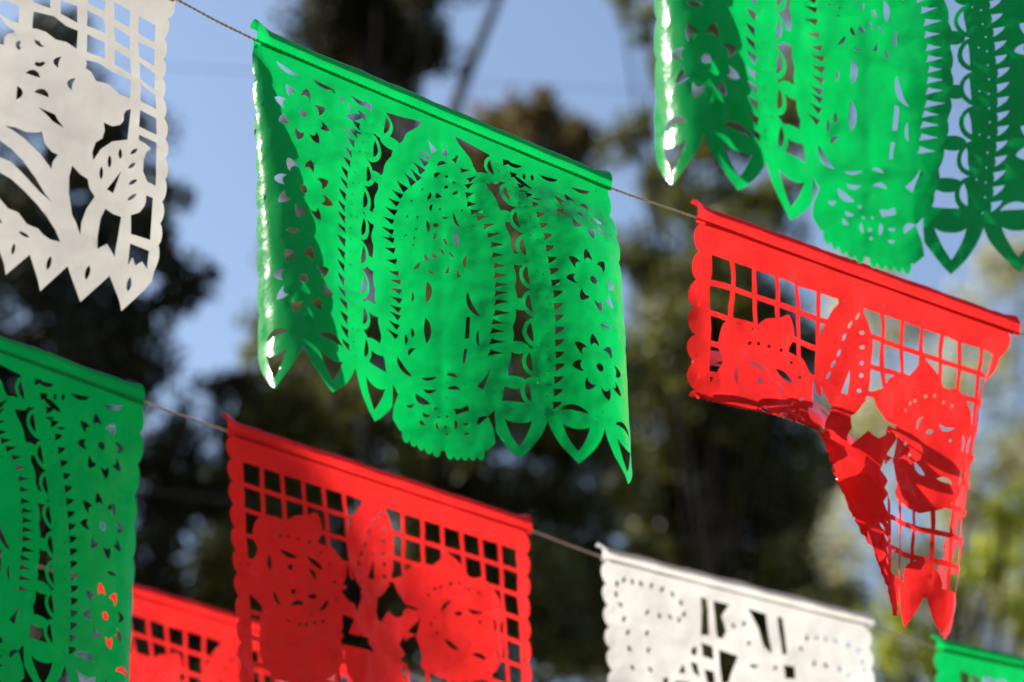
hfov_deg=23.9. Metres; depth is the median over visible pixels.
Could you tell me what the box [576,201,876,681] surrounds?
broadleaf tree
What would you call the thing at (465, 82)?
overhead cable
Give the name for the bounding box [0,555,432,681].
cord
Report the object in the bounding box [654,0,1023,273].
green banner
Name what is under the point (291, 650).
red banner
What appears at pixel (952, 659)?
green banner
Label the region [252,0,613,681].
broadleaf tree
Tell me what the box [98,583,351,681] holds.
red banner
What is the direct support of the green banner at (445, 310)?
hanging from the cord at (612, 188)
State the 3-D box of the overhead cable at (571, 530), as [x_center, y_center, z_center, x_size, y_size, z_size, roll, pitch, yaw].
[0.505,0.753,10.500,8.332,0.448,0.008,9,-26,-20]
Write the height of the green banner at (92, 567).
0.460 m
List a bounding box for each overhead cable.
[19,476,1023,563]
[54,59,1003,102]
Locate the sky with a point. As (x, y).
(580, 44)
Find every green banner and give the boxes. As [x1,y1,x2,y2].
[0,336,144,681]
[250,19,631,483]
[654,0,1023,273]
[930,634,1023,681]
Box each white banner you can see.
[0,0,175,310]
[596,543,873,681]
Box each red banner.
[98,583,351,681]
[222,412,531,681]
[687,198,1020,638]
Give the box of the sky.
[0,0,1023,681]
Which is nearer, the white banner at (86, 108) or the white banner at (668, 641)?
the white banner at (86, 108)
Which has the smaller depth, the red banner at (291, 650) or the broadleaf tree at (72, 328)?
the red banner at (291, 650)
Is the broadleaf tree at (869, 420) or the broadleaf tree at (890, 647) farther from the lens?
the broadleaf tree at (869, 420)
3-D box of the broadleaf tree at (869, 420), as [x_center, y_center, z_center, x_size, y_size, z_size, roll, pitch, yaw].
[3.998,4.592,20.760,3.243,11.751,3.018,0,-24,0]
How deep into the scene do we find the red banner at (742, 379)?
2.73 m
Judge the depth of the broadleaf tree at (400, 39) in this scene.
14.71 m
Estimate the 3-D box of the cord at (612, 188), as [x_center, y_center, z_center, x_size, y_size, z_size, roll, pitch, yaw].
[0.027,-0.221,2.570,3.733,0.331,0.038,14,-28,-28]
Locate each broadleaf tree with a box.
[0,0,278,681]
[138,197,685,681]
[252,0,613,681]
[269,0,485,681]
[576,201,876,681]
[594,0,896,681]
[778,231,1023,681]
[852,476,1023,681]
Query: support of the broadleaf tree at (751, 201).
on the ground
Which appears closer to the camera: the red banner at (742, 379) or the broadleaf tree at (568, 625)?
the red banner at (742, 379)
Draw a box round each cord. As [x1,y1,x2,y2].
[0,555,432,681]
[145,400,935,647]
[176,0,1023,335]
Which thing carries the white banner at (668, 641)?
hanging from the cord at (225, 430)
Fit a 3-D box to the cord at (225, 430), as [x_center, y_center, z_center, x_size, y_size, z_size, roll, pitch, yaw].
[-0.233,0.112,3.059,2.995,0.298,0.054,14,-28,-29]

